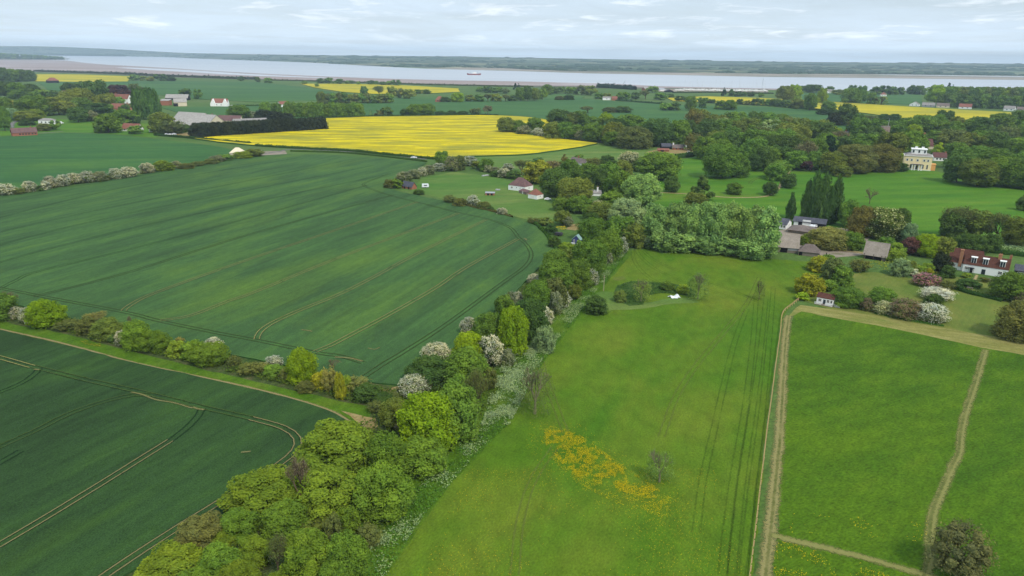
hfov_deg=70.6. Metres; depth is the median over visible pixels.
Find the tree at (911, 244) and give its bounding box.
[900,236,922,253]
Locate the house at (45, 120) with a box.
[38,118,55,123]
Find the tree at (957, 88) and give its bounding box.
[952,86,962,95]
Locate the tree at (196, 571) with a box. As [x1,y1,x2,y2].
[177,566,213,575]
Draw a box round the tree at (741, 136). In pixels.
[737,132,745,146]
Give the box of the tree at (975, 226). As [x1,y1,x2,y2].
[964,208,996,234]
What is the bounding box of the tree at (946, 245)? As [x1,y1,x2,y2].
[934,236,957,256]
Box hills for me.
[0,46,1023,75]
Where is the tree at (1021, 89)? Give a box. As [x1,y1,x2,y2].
[1014,87,1023,95]
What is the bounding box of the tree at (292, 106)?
[289,102,299,116]
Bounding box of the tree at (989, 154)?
[980,148,1010,160]
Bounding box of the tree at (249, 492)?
[215,464,300,531]
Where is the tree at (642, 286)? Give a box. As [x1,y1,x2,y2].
[631,278,653,301]
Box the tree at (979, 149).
[969,145,990,153]
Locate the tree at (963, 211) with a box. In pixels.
[939,203,982,222]
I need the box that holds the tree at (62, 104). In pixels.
[43,96,76,114]
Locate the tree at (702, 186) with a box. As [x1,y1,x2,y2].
[686,175,714,198]
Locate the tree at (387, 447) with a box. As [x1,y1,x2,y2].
[362,430,409,477]
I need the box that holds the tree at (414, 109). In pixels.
[406,104,423,114]
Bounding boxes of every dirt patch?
[342,411,377,432]
[613,276,625,280]
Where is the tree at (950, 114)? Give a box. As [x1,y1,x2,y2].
[937,109,954,119]
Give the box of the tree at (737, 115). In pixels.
[728,111,749,118]
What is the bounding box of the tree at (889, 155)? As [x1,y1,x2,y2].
[868,143,903,172]
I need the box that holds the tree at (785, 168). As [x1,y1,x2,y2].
[763,163,787,175]
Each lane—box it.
[660,173,788,197]
[835,249,862,253]
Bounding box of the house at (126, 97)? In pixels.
[114,93,130,102]
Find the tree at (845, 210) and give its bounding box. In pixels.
[836,199,859,226]
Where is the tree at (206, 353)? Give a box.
[187,341,231,367]
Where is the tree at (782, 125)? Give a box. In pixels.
[774,122,798,132]
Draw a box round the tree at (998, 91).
[991,87,1004,96]
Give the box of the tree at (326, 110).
[322,103,332,116]
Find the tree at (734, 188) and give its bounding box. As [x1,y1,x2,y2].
[725,182,743,194]
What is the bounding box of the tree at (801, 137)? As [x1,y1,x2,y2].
[795,133,809,145]
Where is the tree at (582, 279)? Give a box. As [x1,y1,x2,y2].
[569,259,594,289]
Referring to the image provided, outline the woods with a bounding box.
[0,47,1023,75]
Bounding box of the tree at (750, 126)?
[747,124,758,129]
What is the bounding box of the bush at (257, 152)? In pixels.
[246,148,263,155]
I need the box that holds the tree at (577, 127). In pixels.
[567,124,581,137]
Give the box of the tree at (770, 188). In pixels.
[762,181,778,194]
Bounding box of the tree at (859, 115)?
[852,113,863,119]
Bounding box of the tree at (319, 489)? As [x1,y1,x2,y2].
[292,463,368,525]
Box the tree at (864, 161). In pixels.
[833,144,879,172]
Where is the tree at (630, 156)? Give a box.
[617,151,638,163]
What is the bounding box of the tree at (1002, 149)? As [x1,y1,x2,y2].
[993,148,1014,156]
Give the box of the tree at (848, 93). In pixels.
[839,87,862,102]
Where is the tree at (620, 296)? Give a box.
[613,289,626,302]
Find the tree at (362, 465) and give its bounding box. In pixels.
[356,459,371,475]
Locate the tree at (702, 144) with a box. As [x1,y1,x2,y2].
[691,136,716,158]
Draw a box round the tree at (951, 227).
[938,211,968,238]
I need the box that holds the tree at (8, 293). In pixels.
[2,290,16,297]
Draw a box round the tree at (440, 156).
[433,151,448,163]
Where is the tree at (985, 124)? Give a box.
[969,117,997,131]
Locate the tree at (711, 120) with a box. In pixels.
[694,118,715,132]
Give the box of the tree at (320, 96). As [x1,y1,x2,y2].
[316,91,325,103]
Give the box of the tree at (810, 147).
[793,139,818,153]
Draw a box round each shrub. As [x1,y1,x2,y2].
[146,76,154,80]
[310,370,330,390]
[333,372,346,399]
[792,273,827,296]
[805,255,828,272]
[925,268,934,273]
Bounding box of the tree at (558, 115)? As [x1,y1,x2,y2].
[546,108,570,122]
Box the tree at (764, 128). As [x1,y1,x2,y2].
[752,125,772,130]
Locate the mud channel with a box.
[124,67,339,78]
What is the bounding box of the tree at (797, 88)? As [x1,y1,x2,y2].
[790,84,803,100]
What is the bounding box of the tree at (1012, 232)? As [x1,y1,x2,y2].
[999,216,1023,245]
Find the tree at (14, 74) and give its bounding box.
[7,68,19,81]
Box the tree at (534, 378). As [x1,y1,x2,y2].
[518,361,558,419]
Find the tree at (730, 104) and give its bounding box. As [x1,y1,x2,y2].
[722,100,737,109]
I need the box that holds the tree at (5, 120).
[0,106,12,130]
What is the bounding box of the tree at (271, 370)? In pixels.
[263,363,284,377]
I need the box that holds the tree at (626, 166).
[617,159,634,175]
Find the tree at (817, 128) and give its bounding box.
[809,121,838,138]
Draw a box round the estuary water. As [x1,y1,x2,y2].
[19,55,1023,90]
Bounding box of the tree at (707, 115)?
[690,108,712,119]
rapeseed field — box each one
[35,74,129,81]
[195,115,597,157]
[300,83,459,93]
[667,96,1011,119]
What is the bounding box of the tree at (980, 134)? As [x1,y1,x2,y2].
[970,132,985,145]
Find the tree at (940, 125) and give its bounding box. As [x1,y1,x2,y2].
[933,119,947,130]
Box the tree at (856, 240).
[843,230,865,250]
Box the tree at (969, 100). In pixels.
[961,95,977,107]
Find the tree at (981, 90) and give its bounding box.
[977,86,987,94]
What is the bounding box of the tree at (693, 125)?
[687,120,697,133]
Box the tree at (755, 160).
[748,153,762,170]
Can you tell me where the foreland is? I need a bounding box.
[0,57,67,59]
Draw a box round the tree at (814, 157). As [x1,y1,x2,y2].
[805,151,821,169]
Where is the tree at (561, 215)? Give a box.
[553,210,570,223]
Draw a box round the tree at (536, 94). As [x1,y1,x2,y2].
[531,88,539,99]
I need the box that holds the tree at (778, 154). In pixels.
[768,146,782,161]
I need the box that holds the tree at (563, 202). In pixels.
[557,199,568,210]
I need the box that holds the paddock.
[413,172,572,223]
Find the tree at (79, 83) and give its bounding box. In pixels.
[74,81,84,88]
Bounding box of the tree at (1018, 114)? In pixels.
[1011,109,1023,119]
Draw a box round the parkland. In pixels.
[653,156,1023,238]
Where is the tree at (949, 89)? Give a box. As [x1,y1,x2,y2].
[944,86,957,94]
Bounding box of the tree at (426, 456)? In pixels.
[400,435,448,480]
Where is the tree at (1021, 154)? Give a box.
[1013,151,1023,158]
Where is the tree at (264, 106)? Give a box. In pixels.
[258,101,271,110]
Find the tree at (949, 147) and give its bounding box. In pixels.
[943,142,969,155]
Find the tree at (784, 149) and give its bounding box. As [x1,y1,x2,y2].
[773,144,791,159]
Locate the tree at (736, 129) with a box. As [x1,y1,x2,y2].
[725,126,741,132]
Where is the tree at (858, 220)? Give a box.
[845,205,880,237]
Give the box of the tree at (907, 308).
[889,297,924,320]
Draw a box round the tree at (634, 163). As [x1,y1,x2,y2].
[632,159,641,171]
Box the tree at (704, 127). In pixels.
[696,121,719,137]
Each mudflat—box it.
[0,60,776,89]
[427,68,1023,79]
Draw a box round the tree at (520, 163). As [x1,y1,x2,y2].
[513,160,528,174]
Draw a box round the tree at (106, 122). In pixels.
[91,113,122,132]
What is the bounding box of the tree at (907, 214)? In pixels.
[899,207,911,223]
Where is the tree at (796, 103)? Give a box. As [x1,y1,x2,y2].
[789,99,805,108]
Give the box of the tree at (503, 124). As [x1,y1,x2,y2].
[496,117,514,131]
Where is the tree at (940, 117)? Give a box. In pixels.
[933,114,949,122]
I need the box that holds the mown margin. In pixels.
[783,305,1023,354]
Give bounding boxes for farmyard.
[262,151,286,154]
[779,227,869,257]
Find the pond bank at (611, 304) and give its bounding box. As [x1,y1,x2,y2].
[595,291,697,312]
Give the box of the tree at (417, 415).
[394,390,461,451]
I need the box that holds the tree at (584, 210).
[582,205,590,216]
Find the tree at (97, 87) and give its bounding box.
[82,79,109,96]
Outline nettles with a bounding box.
[617,281,695,303]
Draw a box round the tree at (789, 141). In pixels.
[763,134,801,149]
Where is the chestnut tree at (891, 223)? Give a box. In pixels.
[864,206,907,241]
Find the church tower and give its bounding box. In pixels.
[881,119,889,132]
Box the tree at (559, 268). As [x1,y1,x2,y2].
[536,258,574,289]
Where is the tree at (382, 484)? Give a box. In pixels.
[350,459,417,523]
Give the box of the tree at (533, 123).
[525,117,544,130]
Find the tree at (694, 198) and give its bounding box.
[682,192,708,206]
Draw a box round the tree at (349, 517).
[336,505,361,534]
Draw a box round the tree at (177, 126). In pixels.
[156,119,186,132]
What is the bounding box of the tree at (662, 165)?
[634,151,683,179]
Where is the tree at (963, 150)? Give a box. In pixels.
[948,146,974,156]
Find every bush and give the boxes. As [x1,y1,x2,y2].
[6,108,18,119]
[12,188,25,194]
[18,120,37,125]
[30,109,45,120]
[35,185,42,191]
[36,123,52,130]
[50,317,78,330]
[73,316,97,335]
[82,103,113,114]
[82,310,106,319]
[107,334,115,343]
[117,104,130,109]
[131,116,140,122]
[153,160,175,170]
[164,340,184,358]
[166,76,176,80]
[174,124,189,131]
[174,337,185,342]
[176,163,194,168]
[190,161,205,165]
[204,158,219,163]
[226,355,242,366]
[232,151,253,158]
[237,362,260,375]
[246,148,263,155]
[257,362,268,372]
[278,367,290,380]
[294,380,316,393]
[320,365,335,390]
[343,375,353,393]
[347,374,368,391]
[351,382,381,403]
[355,520,384,548]
[365,400,382,412]
[371,391,394,406]
[374,110,383,115]
[383,179,394,188]
[388,390,400,398]
[399,109,408,114]
[413,189,424,194]
[420,373,435,390]
[434,111,446,114]
[439,97,450,101]
[442,195,456,202]
[446,110,457,114]
[451,198,467,206]
[455,155,467,170]
[458,111,468,113]
[477,201,490,209]
[482,367,498,388]
[490,170,503,176]
[528,217,539,222]
[532,325,557,354]
[544,223,557,234]
[547,236,561,247]
[552,197,567,211]
[554,96,563,99]
[558,242,574,250]
[563,95,574,99]
[581,174,591,179]
[583,212,598,219]
[584,157,602,165]
[584,294,608,315]
[599,155,616,165]
[602,107,616,112]
[615,106,632,112]
[642,225,651,239]
[643,237,652,248]
[645,241,657,249]
[660,280,674,290]
[675,284,688,293]
[767,99,781,106]
[800,233,817,244]
[802,226,849,250]
[815,108,831,114]
[847,258,872,272]
[865,115,879,119]
[878,114,889,119]
[885,248,906,261]
[888,114,901,120]
[888,257,913,277]
[890,242,907,251]
[897,163,909,171]
[900,222,918,242]
[917,266,926,273]
[921,263,935,270]
[922,124,933,133]
[923,293,945,305]
[939,265,956,277]
[939,280,956,290]
[952,233,992,253]
[954,278,982,288]
[954,281,963,287]
[961,273,972,277]
[979,277,990,281]
[984,233,1003,251]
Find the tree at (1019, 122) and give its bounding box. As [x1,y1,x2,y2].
[1015,118,1023,126]
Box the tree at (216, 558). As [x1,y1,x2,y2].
[193,540,242,575]
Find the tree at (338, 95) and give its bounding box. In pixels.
[334,92,344,103]
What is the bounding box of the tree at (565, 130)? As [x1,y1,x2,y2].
[554,122,573,138]
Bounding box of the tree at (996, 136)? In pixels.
[981,130,1009,147]
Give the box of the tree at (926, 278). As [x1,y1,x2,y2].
[911,272,942,286]
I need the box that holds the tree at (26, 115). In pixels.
[12,110,38,120]
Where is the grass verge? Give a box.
[0,321,370,422]
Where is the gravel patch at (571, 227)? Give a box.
[566,224,578,229]
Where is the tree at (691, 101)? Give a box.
[684,96,697,108]
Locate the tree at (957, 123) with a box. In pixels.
[944,121,965,130]
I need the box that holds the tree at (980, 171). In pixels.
[957,158,1003,185]
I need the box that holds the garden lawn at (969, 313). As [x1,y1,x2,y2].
[800,272,1012,338]
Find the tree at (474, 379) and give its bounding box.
[462,361,489,407]
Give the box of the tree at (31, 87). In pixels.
[23,83,40,94]
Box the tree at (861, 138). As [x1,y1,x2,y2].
[847,132,878,146]
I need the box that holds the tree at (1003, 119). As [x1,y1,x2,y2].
[987,113,1017,132]
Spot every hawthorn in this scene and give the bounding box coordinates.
[0,183,18,194]
[6,306,20,319]
[18,306,27,323]
[21,180,36,192]
[40,176,59,188]
[40,181,50,189]
[54,174,70,185]
[67,172,81,183]
[79,170,96,182]
[87,110,97,120]
[92,171,108,181]
[108,168,125,178]
[114,330,121,345]
[120,166,138,177]
[138,162,155,173]
[171,161,180,167]
[204,336,223,344]
[208,155,225,161]
[243,110,254,117]
[265,355,283,364]
[394,171,413,181]
[397,373,433,396]
[408,169,420,177]
[418,167,427,175]
[419,342,452,358]
[425,165,435,174]
[433,163,446,171]
[444,155,458,170]
[459,316,475,332]
[464,156,477,165]
[466,194,480,205]
[478,334,505,365]
[484,165,491,171]
[489,167,499,172]
[496,208,507,214]
[497,168,509,177]
[501,348,514,366]
[502,163,514,170]
[507,291,517,303]
[514,291,523,301]
[516,126,531,134]
[526,274,539,282]
[531,127,543,135]
[543,306,554,323]
[549,291,563,314]
[562,292,572,307]
[563,216,573,226]
[574,130,586,140]
[589,268,599,285]
[605,252,613,264]
[621,237,628,253]
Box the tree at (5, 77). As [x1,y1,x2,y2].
[0,67,11,82]
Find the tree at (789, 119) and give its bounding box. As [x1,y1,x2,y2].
[780,116,799,123]
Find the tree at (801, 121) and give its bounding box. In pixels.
[789,117,810,128]
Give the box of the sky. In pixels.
[0,0,1023,63]
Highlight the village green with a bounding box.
[0,119,164,136]
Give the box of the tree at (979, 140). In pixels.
[974,135,994,148]
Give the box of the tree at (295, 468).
[282,453,312,495]
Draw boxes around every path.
[0,329,360,425]
[756,315,792,575]
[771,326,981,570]
[771,532,937,575]
[922,349,989,573]
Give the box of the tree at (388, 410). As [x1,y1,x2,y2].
[377,396,404,429]
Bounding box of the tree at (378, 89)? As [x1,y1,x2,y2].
[373,86,383,92]
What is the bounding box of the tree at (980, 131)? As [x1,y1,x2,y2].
[972,130,988,132]
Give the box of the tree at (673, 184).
[663,176,680,191]
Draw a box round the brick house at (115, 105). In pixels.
[112,103,131,110]
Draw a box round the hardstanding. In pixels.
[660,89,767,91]
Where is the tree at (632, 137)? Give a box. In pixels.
[615,125,653,149]
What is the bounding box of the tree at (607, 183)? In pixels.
[602,174,614,191]
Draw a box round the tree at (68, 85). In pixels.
[59,82,79,90]
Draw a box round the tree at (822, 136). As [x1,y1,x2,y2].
[816,133,838,150]
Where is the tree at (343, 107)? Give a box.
[339,103,347,116]
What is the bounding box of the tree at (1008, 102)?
[1001,96,1016,107]
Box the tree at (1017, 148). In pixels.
[1010,138,1023,154]
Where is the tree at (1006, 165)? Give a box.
[990,155,1023,185]
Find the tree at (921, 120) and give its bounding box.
[908,115,936,133]
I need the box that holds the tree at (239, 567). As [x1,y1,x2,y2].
[218,559,260,575]
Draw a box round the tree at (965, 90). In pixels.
[958,86,969,95]
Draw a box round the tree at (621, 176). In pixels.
[611,169,629,194]
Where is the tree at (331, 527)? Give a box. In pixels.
[322,512,342,540]
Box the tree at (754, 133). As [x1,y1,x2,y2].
[742,128,767,142]
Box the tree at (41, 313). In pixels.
[21,298,68,329]
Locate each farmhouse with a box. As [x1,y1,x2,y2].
[210,99,229,105]
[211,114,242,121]
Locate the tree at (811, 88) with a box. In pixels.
[802,84,823,92]
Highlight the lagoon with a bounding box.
[929,75,1023,76]
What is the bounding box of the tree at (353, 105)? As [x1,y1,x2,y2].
[349,102,359,115]
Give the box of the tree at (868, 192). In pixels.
[864,188,877,203]
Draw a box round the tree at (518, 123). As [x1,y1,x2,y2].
[510,120,525,131]
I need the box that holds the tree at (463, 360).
[441,344,490,393]
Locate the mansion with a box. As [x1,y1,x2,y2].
[903,146,935,170]
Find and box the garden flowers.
[867,261,938,274]
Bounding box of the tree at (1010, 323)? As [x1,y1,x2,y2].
[988,299,1023,342]
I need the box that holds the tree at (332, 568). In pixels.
[319,560,354,575]
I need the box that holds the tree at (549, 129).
[542,121,561,138]
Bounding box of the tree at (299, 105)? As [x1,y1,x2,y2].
[294,102,306,116]
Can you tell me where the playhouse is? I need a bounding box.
[572,234,581,243]
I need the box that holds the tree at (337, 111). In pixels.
[333,102,343,116]
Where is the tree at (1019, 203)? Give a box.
[1015,195,1023,210]
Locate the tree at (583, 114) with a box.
[575,111,587,124]
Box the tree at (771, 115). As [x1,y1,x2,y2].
[759,111,779,120]
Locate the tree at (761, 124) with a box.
[759,119,771,126]
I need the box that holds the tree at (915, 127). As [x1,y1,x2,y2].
[906,124,922,132]
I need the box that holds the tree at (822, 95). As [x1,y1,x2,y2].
[816,88,828,102]
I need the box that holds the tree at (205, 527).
[172,510,223,550]
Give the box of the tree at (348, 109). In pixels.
[344,103,353,115]
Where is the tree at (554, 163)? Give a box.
[546,160,559,169]
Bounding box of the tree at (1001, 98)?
[995,95,1008,108]
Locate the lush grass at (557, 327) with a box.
[357,250,634,575]
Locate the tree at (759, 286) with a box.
[754,279,765,298]
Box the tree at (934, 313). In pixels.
[914,301,951,324]
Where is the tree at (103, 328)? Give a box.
[88,316,125,341]
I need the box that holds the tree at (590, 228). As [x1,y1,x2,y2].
[575,217,607,239]
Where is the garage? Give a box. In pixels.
[528,188,542,199]
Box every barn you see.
[46,78,58,82]
[160,99,171,104]
[165,94,190,99]
[173,98,186,105]
[174,112,205,123]
[183,114,223,125]
[229,147,243,154]
[660,143,671,148]
[777,233,800,253]
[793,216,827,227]
[798,244,820,256]
[1014,264,1023,274]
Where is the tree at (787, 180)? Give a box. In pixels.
[779,173,796,187]
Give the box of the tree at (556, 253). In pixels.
[542,248,570,264]
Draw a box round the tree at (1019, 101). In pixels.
[1010,95,1023,106]
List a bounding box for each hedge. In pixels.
[33,69,254,78]
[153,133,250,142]
[254,143,434,159]
[273,78,533,86]
[290,150,426,161]
[326,113,498,117]
[448,198,512,216]
[533,221,557,248]
[596,83,636,89]
[615,99,680,104]
[672,91,773,93]
[675,151,695,158]
[788,106,832,110]
[874,312,943,326]
[954,286,1003,301]
[987,249,1023,256]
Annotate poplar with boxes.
[129,88,133,110]
[133,85,141,118]
[137,87,146,119]
[141,87,149,119]
[145,87,157,114]
[152,88,161,111]
[785,192,796,218]
[799,178,812,216]
[805,169,822,217]
[814,171,832,218]
[823,184,837,224]
[832,173,844,223]
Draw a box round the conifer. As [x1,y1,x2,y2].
[826,134,837,151]
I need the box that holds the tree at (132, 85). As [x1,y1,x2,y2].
[127,82,143,89]
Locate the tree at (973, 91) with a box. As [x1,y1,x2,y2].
[967,86,979,95]
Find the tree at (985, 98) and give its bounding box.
[979,94,990,108]
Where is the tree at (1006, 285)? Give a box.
[987,270,1023,301]
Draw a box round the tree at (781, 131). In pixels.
[775,128,797,137]
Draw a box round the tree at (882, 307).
[871,300,892,315]
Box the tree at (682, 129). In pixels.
[667,119,692,144]
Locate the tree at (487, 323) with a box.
[471,312,501,342]
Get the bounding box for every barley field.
[0,133,232,187]
[39,82,106,90]
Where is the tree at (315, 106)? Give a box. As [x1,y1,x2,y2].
[311,102,319,116]
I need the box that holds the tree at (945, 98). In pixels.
[937,93,952,102]
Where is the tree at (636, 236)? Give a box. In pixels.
[622,222,645,248]
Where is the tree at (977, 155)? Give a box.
[971,153,981,158]
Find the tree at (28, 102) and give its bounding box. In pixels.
[12,95,54,115]
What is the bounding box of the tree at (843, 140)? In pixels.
[836,134,852,150]
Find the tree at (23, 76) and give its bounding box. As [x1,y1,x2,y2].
[15,69,31,81]
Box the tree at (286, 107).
[282,101,292,114]
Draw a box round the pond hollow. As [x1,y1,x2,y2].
[614,281,693,305]
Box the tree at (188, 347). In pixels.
[179,339,203,361]
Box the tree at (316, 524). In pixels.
[300,509,326,531]
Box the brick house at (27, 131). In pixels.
[10,126,37,135]
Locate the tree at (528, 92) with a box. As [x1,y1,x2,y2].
[523,85,532,100]
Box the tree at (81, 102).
[70,97,91,107]
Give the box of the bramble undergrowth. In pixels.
[13,282,559,575]
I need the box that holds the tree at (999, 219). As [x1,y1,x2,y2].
[982,210,1012,233]
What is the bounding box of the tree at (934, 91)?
[923,84,945,102]
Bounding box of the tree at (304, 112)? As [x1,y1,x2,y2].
[299,103,309,116]
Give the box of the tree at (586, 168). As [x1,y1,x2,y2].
[576,162,599,177]
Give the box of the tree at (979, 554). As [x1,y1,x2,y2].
[926,517,999,575]
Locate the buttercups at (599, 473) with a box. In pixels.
[531,424,682,524]
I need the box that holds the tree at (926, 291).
[918,286,954,300]
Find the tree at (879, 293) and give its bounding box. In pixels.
[867,286,898,302]
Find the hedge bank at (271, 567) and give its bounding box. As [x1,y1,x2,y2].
[126,247,627,575]
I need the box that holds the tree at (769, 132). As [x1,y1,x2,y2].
[764,130,778,135]
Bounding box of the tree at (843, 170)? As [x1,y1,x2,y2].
[829,164,852,176]
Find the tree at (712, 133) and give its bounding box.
[706,130,725,137]
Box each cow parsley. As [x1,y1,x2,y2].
[367,251,624,574]
[482,343,537,424]
[986,234,1023,251]
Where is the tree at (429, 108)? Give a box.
[421,103,435,114]
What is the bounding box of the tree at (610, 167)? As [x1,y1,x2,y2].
[597,161,620,174]
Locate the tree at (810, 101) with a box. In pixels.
[804,93,817,109]
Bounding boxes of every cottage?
[672,143,683,149]
[950,248,1012,275]
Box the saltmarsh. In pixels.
[34,71,767,89]
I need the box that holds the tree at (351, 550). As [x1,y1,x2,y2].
[320,528,370,575]
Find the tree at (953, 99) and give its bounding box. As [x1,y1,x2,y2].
[948,95,958,106]
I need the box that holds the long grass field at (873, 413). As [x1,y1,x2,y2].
[772,311,1023,575]
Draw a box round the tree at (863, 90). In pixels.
[858,85,868,101]
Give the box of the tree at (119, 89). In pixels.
[106,84,131,94]
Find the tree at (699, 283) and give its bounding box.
[685,272,711,301]
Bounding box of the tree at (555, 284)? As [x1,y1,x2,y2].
[546,277,567,309]
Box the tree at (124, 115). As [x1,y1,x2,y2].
[112,108,139,123]
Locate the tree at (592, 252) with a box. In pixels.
[571,237,608,277]
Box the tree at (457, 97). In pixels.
[450,92,464,101]
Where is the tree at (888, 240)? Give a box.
[876,236,896,243]
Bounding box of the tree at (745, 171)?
[732,154,750,177]
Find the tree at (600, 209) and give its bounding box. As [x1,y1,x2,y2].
[585,201,612,220]
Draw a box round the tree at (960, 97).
[954,94,967,107]
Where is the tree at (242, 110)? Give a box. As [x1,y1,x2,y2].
[225,105,250,117]
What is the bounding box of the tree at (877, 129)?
[861,126,885,134]
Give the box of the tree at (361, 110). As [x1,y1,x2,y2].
[355,103,365,115]
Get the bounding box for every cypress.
[187,122,202,136]
[196,122,208,136]
[203,122,215,136]
[210,121,219,136]
[214,121,227,135]
[221,121,232,134]
[228,121,237,134]
[233,120,244,134]
[239,120,249,133]
[246,120,255,133]
[250,120,262,133]
[253,109,263,117]
[257,119,268,132]
[260,110,269,117]
[262,119,274,132]
[269,111,276,118]
[270,119,279,131]
[276,118,285,131]
[279,112,288,118]
[281,118,291,130]
[286,113,294,118]
[288,118,297,130]
[294,118,304,130]
[300,117,310,129]
[307,117,316,129]
[312,116,321,129]
[318,116,328,128]
[824,112,842,125]
[931,252,953,271]
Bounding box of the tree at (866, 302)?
[859,297,873,310]
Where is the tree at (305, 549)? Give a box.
[279,527,330,575]
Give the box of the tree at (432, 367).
[403,353,447,391]
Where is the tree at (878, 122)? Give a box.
[870,118,892,131]
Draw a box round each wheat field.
[0,154,553,385]
[0,330,345,575]
[92,81,332,101]
[162,103,370,118]
[368,96,889,131]
[544,94,584,99]
[801,93,921,104]
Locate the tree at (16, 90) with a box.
[5,82,29,98]
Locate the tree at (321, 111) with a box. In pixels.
[318,103,324,116]
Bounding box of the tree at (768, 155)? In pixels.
[755,145,776,170]
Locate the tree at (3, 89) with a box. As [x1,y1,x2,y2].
[0,81,11,96]
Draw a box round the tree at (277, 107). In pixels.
[271,103,282,112]
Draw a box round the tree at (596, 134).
[590,125,605,141]
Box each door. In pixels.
[780,248,786,252]
[802,220,810,225]
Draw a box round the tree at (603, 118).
[598,112,614,125]
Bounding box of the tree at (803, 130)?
[791,125,812,137]
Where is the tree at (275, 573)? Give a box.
[268,570,288,575]
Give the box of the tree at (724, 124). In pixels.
[716,118,734,130]
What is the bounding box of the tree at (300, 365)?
[284,347,318,384]
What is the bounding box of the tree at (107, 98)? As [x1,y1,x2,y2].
[93,92,115,103]
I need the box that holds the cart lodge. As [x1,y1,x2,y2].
[863,240,890,261]
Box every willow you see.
[521,159,552,183]
[607,197,646,224]
[620,172,664,202]
[635,196,655,222]
[642,203,678,237]
[649,227,681,252]
[660,200,690,239]
[674,231,697,252]
[680,201,713,241]
[691,233,721,255]
[695,201,734,253]
[716,236,737,255]
[719,200,746,252]
[729,204,767,255]
[731,233,779,260]
[743,205,781,257]
[760,119,779,130]
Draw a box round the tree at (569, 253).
[562,248,572,259]
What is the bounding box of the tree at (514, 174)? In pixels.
[505,170,521,178]
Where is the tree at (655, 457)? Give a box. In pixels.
[643,449,675,482]
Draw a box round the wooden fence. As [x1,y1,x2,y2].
[749,297,798,575]
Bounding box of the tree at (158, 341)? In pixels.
[131,330,172,353]
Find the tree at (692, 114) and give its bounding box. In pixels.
[683,108,703,124]
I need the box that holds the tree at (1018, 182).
[1003,155,1023,188]
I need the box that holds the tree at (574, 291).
[568,284,581,298]
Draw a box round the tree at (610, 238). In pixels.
[593,228,623,260]
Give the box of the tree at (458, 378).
[447,372,467,387]
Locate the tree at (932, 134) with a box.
[926,130,941,140]
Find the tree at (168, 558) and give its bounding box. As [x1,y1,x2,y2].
[133,539,203,575]
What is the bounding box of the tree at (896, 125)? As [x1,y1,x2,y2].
[887,119,908,133]
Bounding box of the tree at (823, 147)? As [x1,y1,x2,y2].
[813,138,828,153]
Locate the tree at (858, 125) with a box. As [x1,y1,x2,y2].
[844,117,873,136]
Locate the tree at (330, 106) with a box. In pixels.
[327,101,336,116]
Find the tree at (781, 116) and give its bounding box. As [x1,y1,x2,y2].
[776,113,789,122]
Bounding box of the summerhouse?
[814,292,835,306]
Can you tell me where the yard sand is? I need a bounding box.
[646,148,693,153]
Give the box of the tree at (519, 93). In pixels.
[515,87,524,99]
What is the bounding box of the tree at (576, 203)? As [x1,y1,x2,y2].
[566,195,592,212]
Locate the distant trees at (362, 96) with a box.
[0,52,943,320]
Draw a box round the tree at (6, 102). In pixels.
[0,97,13,108]
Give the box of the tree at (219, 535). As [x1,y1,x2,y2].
[210,530,237,546]
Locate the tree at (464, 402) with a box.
[434,381,481,445]
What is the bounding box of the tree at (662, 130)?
[640,118,674,145]
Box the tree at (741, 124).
[731,120,747,132]
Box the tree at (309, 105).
[305,101,316,116]
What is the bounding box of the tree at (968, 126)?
[965,118,978,131]
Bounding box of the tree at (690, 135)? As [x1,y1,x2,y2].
[683,132,702,149]
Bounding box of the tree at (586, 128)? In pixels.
[581,122,599,140]
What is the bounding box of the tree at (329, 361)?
[326,359,341,366]
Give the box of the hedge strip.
[0,306,392,405]
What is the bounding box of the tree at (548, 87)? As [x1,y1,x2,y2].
[541,84,553,94]
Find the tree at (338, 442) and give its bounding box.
[287,418,374,476]
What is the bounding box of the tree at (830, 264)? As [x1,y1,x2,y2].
[820,257,845,279]
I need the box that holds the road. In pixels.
[264,149,421,158]
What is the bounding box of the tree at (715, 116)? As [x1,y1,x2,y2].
[711,114,728,119]
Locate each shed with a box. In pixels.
[232,118,266,120]
[485,191,494,194]
[519,189,530,194]
[657,148,668,151]
[787,225,816,233]
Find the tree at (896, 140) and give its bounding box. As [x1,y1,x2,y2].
[871,131,910,152]
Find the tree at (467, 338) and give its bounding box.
[450,330,487,360]
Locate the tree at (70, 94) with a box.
[58,88,96,102]
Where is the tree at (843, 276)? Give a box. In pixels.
[830,265,854,287]
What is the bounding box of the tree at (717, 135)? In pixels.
[711,132,730,142]
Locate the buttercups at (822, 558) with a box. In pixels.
[774,513,927,575]
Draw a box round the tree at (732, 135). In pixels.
[723,130,741,147]
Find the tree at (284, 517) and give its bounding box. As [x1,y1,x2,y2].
[256,497,314,540]
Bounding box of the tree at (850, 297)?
[830,286,867,308]
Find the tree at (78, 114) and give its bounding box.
[65,107,88,121]
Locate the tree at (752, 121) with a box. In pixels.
[740,117,761,127]
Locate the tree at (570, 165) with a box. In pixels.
[559,158,579,177]
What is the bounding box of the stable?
[402,181,416,189]
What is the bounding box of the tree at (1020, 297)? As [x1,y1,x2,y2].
[1012,291,1023,300]
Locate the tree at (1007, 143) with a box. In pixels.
[992,139,1019,150]
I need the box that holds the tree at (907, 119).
[899,117,912,126]
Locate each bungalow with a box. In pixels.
[122,123,143,130]
[508,177,532,190]
[778,218,792,228]
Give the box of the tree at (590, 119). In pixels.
[582,116,599,124]
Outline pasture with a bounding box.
[475,144,684,168]
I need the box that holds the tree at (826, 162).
[818,151,849,170]
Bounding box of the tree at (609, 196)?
[598,190,623,203]
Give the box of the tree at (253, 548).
[235,533,270,567]
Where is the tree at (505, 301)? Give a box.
[494,294,513,316]
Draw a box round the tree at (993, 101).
[987,95,999,108]
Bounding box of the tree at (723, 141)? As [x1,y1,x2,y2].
[717,138,731,145]

